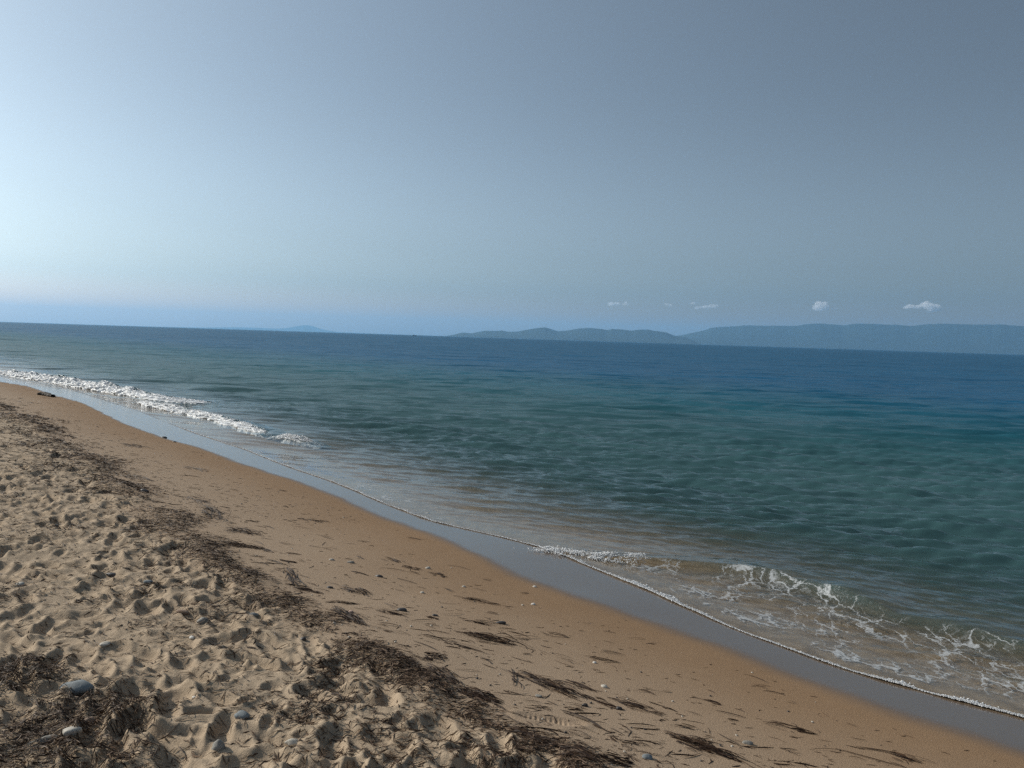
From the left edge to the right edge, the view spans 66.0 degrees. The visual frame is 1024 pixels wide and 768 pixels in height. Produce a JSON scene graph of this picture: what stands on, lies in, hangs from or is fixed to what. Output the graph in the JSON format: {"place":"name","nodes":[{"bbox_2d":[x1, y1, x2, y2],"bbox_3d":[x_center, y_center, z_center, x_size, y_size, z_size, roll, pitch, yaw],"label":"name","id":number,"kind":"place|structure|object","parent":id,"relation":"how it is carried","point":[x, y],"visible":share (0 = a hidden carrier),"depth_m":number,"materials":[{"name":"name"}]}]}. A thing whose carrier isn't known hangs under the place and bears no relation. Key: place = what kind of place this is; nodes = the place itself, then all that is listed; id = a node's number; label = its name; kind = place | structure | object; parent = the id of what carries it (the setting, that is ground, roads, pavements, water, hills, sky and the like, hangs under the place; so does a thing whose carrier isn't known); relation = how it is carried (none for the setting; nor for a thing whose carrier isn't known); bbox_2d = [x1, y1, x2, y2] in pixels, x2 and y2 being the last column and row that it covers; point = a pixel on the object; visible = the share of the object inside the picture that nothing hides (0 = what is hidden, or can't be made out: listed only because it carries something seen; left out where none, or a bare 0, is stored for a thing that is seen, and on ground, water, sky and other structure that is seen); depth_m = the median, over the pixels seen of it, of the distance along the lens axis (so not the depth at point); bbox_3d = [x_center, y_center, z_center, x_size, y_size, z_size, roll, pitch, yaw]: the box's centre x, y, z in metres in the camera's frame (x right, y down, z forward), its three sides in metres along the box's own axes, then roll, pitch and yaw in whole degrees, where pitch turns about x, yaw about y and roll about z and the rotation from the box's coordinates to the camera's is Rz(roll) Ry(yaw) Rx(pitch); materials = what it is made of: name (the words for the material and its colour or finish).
{"place":"outdoors","nodes":[
{"label":"outdoors","id":0,"kind":"place"},
{"bbox_2d":[180,325,398,334],"bbox_3d":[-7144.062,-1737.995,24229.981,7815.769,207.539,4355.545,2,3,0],"label":"distant hills","id":1,"kind":"structure","parent":0,"point":[306,328],"depth_m":23777.19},
{"bbox_2d":[0,367,1023,767],"bbox_3d":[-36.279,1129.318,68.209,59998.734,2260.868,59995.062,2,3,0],"label":"beach","id":2,"kind":"structure","parent":0,"point":[578,605],"depth_m":5.05,"materials":[{"name":"beige sand"}]},
{"bbox_2d":[27,734,57,745],"bbox_3d":[-1.767,1.357,2.985,0.126,0.049,0.047,1,4,-20],"label":"stone","id":3,"kind":"object","parent":2,"relation":"on","point":[47,736],"visible":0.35,"depth_m":2.98,"materials":[{"name":"grey stone"}]},
{"bbox_2d":[37,392,55,396],"bbox_3d":[-11.814,0.276,20.066,0.549,0.143,0.245,3,4,26],"label":"driftwood","id":4,"kind":"object","parent":2,"relation":"on","point":[47,394],"visible":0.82,"depth_m":20.02,"materials":[{"name":"brown wood"}]},
{"bbox_2d":[62,726,81,736],"bbox_3d":[-1.675,1.324,3.003,0.066,0.037,0.047,-1,4,-39],"label":"stone","id":5,"kind":"object","parent":2,"relation":"on","point":[72,730],"visible":0.93,"depth_m":2.99,"materials":[{"name":"white stone"}]},
{"bbox_2d":[59,679,93,694],"bbox_3d":[-1.887,1.321,3.417,0.134,0.070,0.098,0,4,-26],"label":"stone","id":6,"kind":"object","parent":2,"relation":"on","point":[80,687],"visible":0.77,"depth_m":3.40,"materials":[{"name":"grey stone"}]},
{"bbox_2d":[84,717,96,724],"bbox_3d":[-1.689,1.347,3.146,0.059,0.035,0.039,0,4,-25],"label":"stone","id":7,"kind":"object","parent":2,"relation":"on","point":[87,719],"visible":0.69,"depth_m":3.14,"materials":[{"name":"grey stone"}]},
{"bbox_2d":[99,641,109,646],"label":"stone","id":8,"kind":"object","parent":2,"relation":"on","point":[104,643],"visible":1,"depth_m":3.87,"materials":[{"name":"white stone"}]},
{"bbox_2d":[106,573,115,576],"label":"stone","id":9,"kind":"object","parent":2,"relation":"on","point":[110,574],"visible":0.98,"depth_m":5.04,"materials":[{"name":"grey stone"}]},
{"bbox_2d":[121,443,148,447],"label":"seaweed clump","id":10,"kind":"object","parent":2,"relation":"on","point":[133,445],"visible":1,"depth_m":11.67,"materials":[{"name":"brown plant"}]},
{"bbox_2d":[122,474,160,480],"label":"seaweed clump","id":11,"kind":"object","parent":2,"relation":"on","point":[130,476],"visible":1,"depth_m":8.61,"materials":[{"name":"brown plant"}]},
{"bbox_2d":[176,609,188,614],"bbox_3d":[-1.842,1.276,4.407,0.095,0.033,0.031,3,3,14],"label":"stone","id":12,"kind":"object","parent":2,"relation":"on","point":[185,612],"visible":0.8,"depth_m":4.39,"materials":[{"name":"beige stone"}]},
{"bbox_2d":[185,496,209,503],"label":"seaweed clump","id":13,"kind":"object","parent":2,"relation":"on","point":[196,499],"visible":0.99,"depth_m":7.79,"materials":[{"name":"brown plant"}]},
{"bbox_2d":[197,617,207,623],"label":"stone","id":14,"kind":"object","parent":2,"relation":"on","point":[201,619],"visible":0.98,"depth_m":4.24,"materials":[{"name":"grey stone"}]},
{"bbox_2d":[198,503,236,520],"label":"seaweed clump","id":15,"kind":"object","parent":2,"relation":"on","point":[212,510],"visible":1,"depth_m":7.27,"materials":[{"name":"brown plant"}]},
{"bbox_2d":[211,739,224,750],"bbox_3d":[-1.112,1.373,2.986,0.045,0.055,0.051,2,3,0],"label":"stone","id":16,"kind":"object","parent":2,"relation":"on","point":[218,745],"visible":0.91,"depth_m":2.97,"materials":[{"name":"grey stone"}]},
{"bbox_2d":[217,526,263,535],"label":"seaweed clump","id":17,"kind":"object","parent":2,"relation":"on","point":[243,531],"visible":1,"depth_m":6.59,"materials":[{"name":"brown plant"}]},
{"bbox_2d":[234,710,249,719],"bbox_3d":[-1.104,1.359,3.226,0.064,0.040,0.046,2,3,0],"label":"stone","id":18,"kind":"object","parent":2,"relation":"on","point":[242,714],"visible":0.95,"depth_m":3.21,"materials":[{"name":"white stone"}]},
{"bbox_2d":[223,540,264,548],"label":"seaweed clump","id":19,"kind":"object","parent":2,"relation":"on","point":[230,542],"visible":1,"depth_m":6.04,"materials":[{"name":"brown plant"}]},
{"bbox_2d":[284,738,297,745],"bbox_3d":[-0.852,1.388,3.054,0.061,0.028,0.034,2,3,0],"label":"stone","id":20,"kind":"object","parent":2,"relation":"on","point":[291,742],"visible":0.91,"depth_m":3.04,"materials":[{"name":"white stone"}]},
{"bbox_2d":[283,567,299,586],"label":"seaweed clump","id":21,"kind":"object","parent":2,"relation":"on","point":[290,576],"visible":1,"depth_m":5.31,"materials":[{"name":"brown plant"}]},
{"bbox_2d":[293,587,323,593],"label":"seaweed clump","id":22,"kind":"object","parent":2,"relation":"on","point":[307,589],"visible":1,"depth_m":5.02,"materials":[{"name":"brown plant"}]},
{"bbox_2d":[297,517,328,522],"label":"seaweed clump","id":23,"kind":"object","parent":2,"relation":"on","point":[311,519],"visible":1,"depth_m":7.65,"materials":[{"name":"brown plant"}]},
{"bbox_2d":[0,398,640,767],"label":"seaweed litter","id":24,"kind":"object","parent":2,"relation":"on","point":[112,750],"visible":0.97,"depth_m":3.54,"materials":[{"name":"brown plant"}]},
{"bbox_2d":[328,600,359,604],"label":"seaweed clump","id":25,"kind":"object","parent":2,"relation":"on","point":[333,601],"visible":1,"depth_m":4.84,"materials":[{"name":"brown plant"}]},
{"bbox_2d":[332,605,366,624],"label":"seaweed clump","id":26,"kind":"object","parent":2,"relation":"on","point":[350,615],"visible":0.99,"depth_m":4.53,"materials":[{"name":"brown plant"}]},
{"bbox_2d":[340,585,371,596],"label":"seaweed clump","id":27,"kind":"object","parent":2,"relation":"on","point":[350,589],"visible":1,"depth_m":5.18,"materials":[{"name":"brown plant"}]},
{"bbox_2d":[377,608,404,615],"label":"seaweed clump","id":28,"kind":"object","parent":2,"relation":"on","point":[390,611],"visible":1,"depth_m":4.77,"materials":[{"name":"brown plant"}]},
{"bbox_2d":[397,608,406,611],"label":"stone","id":29,"kind":"object","parent":2,"relation":"on","point":[402,609],"visible":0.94,"depth_m":4.84,"materials":[{"name":"grey stone"}]},
{"bbox_2d":[402,565,420,569],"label":"seaweed clump","id":30,"kind":"object","parent":2,"relation":"on","point":[411,567],"visible":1,"depth_m":6.09,"materials":[{"name":"brown plant"}]},
{"bbox_2d":[424,651,446,660],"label":"seaweed clump","id":31,"kind":"object","parent":2,"relation":"on","point":[434,656],"visible":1,"depth_m":4.05,"materials":[{"name":"brown plant"}]},
{"bbox_2d":[425,663,462,685],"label":"seaweed clump","id":32,"kind":"object","parent":2,"relation":"on","point":[450,678],"visible":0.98,"depth_m":3.80,"materials":[{"name":"brown plant"}]},
{"bbox_2d":[444,641,489,654],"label":"seaweed clump","id":33,"kind":"object","parent":2,"relation":"on","point":[464,646],"visible":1,"depth_m":4.30,"materials":[{"name":"brown plant"}]},
{"bbox_2d":[453,595,500,605],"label":"seaweed clump","id":34,"kind":"object","parent":2,"relation":"on","point":[475,599],"visible":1,"depth_m":5.38,"materials":[{"name":"brown plant"}]},
{"bbox_2d":[452,685,503,706],"bbox_3d":[-0.155,1.418,3.613,0.268,0.038,0.146,4,4,37],"label":"seaweed clump","id":35,"kind":"object","parent":2,"relation":"on","point":[482,695],"visible":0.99,"depth_m":3.60,"materials":[{"name":"brown plant"}]},
{"bbox_2d":[465,620,494,625],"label":"seaweed clump","id":36,"kind":"object","parent":2,"relation":"on","point":[478,622],"visible":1,"depth_m":4.83,"materials":[{"name":"brown plant"}]},
{"bbox_2d":[1,398,968,767],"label":"seaweed crumbs","id":37,"kind":"object","parent":2,"relation":"on","point":[457,624],"visible":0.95,"depth_m":4.30,"materials":[{"name":"brown plant"}]},
{"bbox_2d":[454,629,527,647],"bbox_3d":[-0.124,1.462,4.539,0.442,0.060,0.178,2,3,0],"label":"seaweed clump","id":38,"kind":"object","parent":2,"relation":"on","point":[488,636],"visible":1,"depth_m":4.53,"materials":[{"name":"brown plant"}]},
{"bbox_2d":[509,668,521,687],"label":"seaweed clump","id":39,"kind":"object","parent":2,"relation":"on","point":[514,679],"visible":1,"depth_m":3.90,"materials":[{"name":"brown plant"}]},
{"bbox_2d":[508,726,559,745],"bbox_3d":[0.095,1.429,3.195,0.220,0.042,0.193,2,3,0],"label":"seaweed clump","id":40,"kind":"object","parent":2,"relation":"on","point":[522,731],"visible":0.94,"depth_m":3.19,"materials":[{"name":"brown plant"}]},
{"bbox_2d":[506,669,586,700],"bbox_3d":[0.176,1.486,3.925,0.479,0.046,0.173,4,4,31],"label":"seaweed clump","id":41,"kind":"object","parent":2,"relation":"on","point":[547,683],"visible":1,"depth_m":3.90,"materials":[{"name":"brown plant"}]},
{"bbox_2d":[527,727,570,734],"bbox_3d":[0.127,1.442,3.288,0.261,0.030,0.035,2,3,-2],"label":"seaweed strand","id":42,"kind":"object","parent":2,"relation":"on","point":[547,728],"visible":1,"depth_m":3.29},
{"bbox_2d":[546,632,567,637],"bbox_3d":[0.284,1.533,4.817,0.159,0.021,0.092,2,3,0],"label":"seaweed strand","id":43,"kind":"object","parent":2,"relation":"on","point":[558,634],"visible":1,"depth_m":4.83},
{"bbox_2d":[551,741,603,764],"bbox_3d":[0.257,1.430,3.074,0.180,0.057,0.229,1,3,-18],"label":"seaweed clump","id":44,"kind":"object","parent":2,"relation":"on","point":[582,752],"visible":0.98,"depth_m":3.04,"materials":[{"name":"brown plant"}]},
{"bbox_2d":[565,679,596,691],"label":"seaweed clump","id":45,"kind":"object","parent":2,"relation":"on","point":[585,686],"visible":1,"depth_m":3.96,"materials":[{"name":"brown plant"}]},
{"bbox_2d":[560,709,608,731],"bbox_3d":[0.321,1.482,3.486,0.271,0.012,0.034,5,4,40],"label":"seaweed clump","id":46,"kind":"object","parent":2,"relation":"on","point":[597,725],"visible":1,"depth_m":3.48,"materials":[{"name":"brown plant"}]},
{"bbox_2d":[571,712,598,713],"bbox_3d":[0.333,1.493,3.567,0.148,0.024,0.012,1,4,-19],"label":"seaweed strand","id":47,"kind":"object","parent":2,"relation":"on","point":[585,713],"visible":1,"depth_m":3.56},
{"bbox_2d":[584,655,620,662],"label":"seaweed clump","id":48,"kind":"object","parent":2,"relation":"on","point":[601,658],"visible":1,"depth_m":4.47,"materials":[{"name":"brown plant"}]},
{"bbox_2d":[581,694,624,709],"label":"seaweed clump","id":49,"kind":"object","parent":2,"relation":"on","point":[606,704],"visible":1,"depth_m":3.76,"materials":[{"name":"brown plant"}]},
{"bbox_2d":[596,752,636,767],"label":"seaweed clump","id":50,"kind":"object","parent":2,"relation":"on","point":[617,761],"visible":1,"depth_m":3.07,"materials":[{"name":"brown plant"}]},
{"bbox_2d":[608,697,665,715],"bbox_3d":[0.596,1.544,3.782,0.306,0.025,0.122,4,4,37],"label":"seaweed clump","id":51,"kind":"object","parent":2,"relation":"on","point":[636,705],"visible":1,"depth_m":3.79,"materials":[{"name":"brown plant"}]},
{"bbox_2d":[633,738,659,747],"bbox_3d":[0.564,1.513,3.314,0.130,0.018,0.053,3,3,16],"label":"seaweed strand","id":52,"kind":"object","parent":2,"relation":"on","point":[646,741],"visible":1,"depth_m":3.33},
{"bbox_2d":[642,754,651,759],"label":"stone","id":53,"kind":"object","parent":2,"relation":"on","point":[647,756],"visible":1,"depth_m":3.17,"materials":[{"name":"grey stone"}]},
{"bbox_2d":[672,724,698,729],"bbox_3d":[0.787,1.561,3.588,0.141,0.018,0.028,2,3,9],"label":"seaweed strand","id":54,"kind":"object","parent":2,"relation":"on","point":[690,727],"visible":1,"depth_m":3.59},
{"bbox_2d":[664,730,745,761],"bbox_3d":[0.818,1.552,3.382,0.375,0.033,0.170,4,4,33],"label":"seaweed clump","id":55,"kind":"object","parent":2,"relation":"on","point":[701,747],"visible":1,"depth_m":3.38,"materials":[{"name":"brown plant"}]},
{"bbox_2d":[694,696,720,704],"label":"seaweed clump","id":56,"kind":"object","parent":2,"relation":"on","point":[715,702],"visible":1,"depth_m":4.01,"materials":[{"name":"brown plant"}]},
{"bbox_2d":[742,740,752,744],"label":"stone","id":57,"kind":"object","parent":2,"relation":"on","point":[747,742],"visible":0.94,"depth_m":3.50,"materials":[{"name":"white stone"}]},
{"bbox_2d":[738,745,773,747],"bbox_3d":[1.079,1.600,3.470,0.178,0.024,0.018,1,3,-12],"label":"seaweed strand","id":58,"kind":"object","parent":2,"relation":"on","point":[757,747],"visible":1,"depth_m":3.46},
{"bbox_2d":[763,720,815,733],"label":"seaweed clump","id":59,"kind":"object","parent":2,"relation":"on","point":[802,730],"visible":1,"depth_m":3.76,"materials":[{"name":"brown plant"}]},
{"bbox_2d":[836,748,901,766],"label":"seaweed strand","id":60,"kind":"object","parent":2,"relation":"on","point":[869,757],"visible":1,"depth_m":3.51},
{"bbox_2d":[856,746,905,754],"bbox_3d":[1.695,1.685,3.616,0.220,0.019,0.026,2,3,9],"label":"seaweed strand","id":61,"kind":"object","parent":2,"relation":"on","point":[876,749],"visible":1,"depth_m":3.62},
{"bbox_2d":[891,751,921,761],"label":"seaweed clump","id":62,"kind":"object","parent":2,"relation":"on","point":[910,760],"visible":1,"depth_m":3.56,"materials":[{"name":"brown plant"}]},
{"bbox_2d":[0,322,1023,697],"bbox_3d":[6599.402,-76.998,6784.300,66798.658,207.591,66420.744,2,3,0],"label":"sea","id":63,"kind":"structure","parent":0,"point":[904,464],"depth_m":20.40,"materials":[{"name":"liquid"}]},
{"bbox_2d":[0,369,220,403],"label":"breaking wave","id":64,"kind":"object","parent":63,"relation":"on","point":[109,387],"visible":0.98,"depth_m":24.64,"materials":[{"name":"liquid"}]},
{"bbox_2d":[135,400,286,437],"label":"breaking wave","id":65,"kind":"object","parent":63,"relation":"on","point":[245,426],"visible":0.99,"depth_m":17.41,"materials":[{"name":"liquid"}]},
{"bbox_2d":[265,433,333,448],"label":"breaking wave","id":66,"kind":"object","parent":63,"relation":"on","point":[291,439],"visible":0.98,"depth_m":14.80,"materials":[{"name":"liquid"}]},
{"bbox_2d":[523,545,650,565],"bbox_3d":[0.663,1.579,7.436,1.263,0.102,0.465,2,3,6],"label":"wave crest foam","id":67,"kind":"object","parent":63,"relation":"on","point":[601,555],"visible":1,"depth_m":7.34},
{"bbox_2d":[176,425,1023,717],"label":"sea foam","id":68,"kind":"object","parent":63,"relation":"on","point":[676,600],"visible":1,"depth_m":5.83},
{"bbox_2d":[0,0,1023,335],"label":"sky","id":69,"kind":"structure","parent":0,"point":[401,167],"materials":[{"name":"blue"}]},
{"bbox_2d":[448,327,698,343],"bbox_3d":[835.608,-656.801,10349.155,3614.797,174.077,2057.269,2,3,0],"label":"hills","id":70,"kind":"structure","parent":0,"point":[613,335],"depth_m":9861.18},
{"bbox_2d":[679,323,1023,354],"bbox_3d":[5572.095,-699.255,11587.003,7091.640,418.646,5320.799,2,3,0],"label":"mountains","id":71,"kind":"structure","parent":0,"point":[986,338],"depth_m":10954.68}
]}

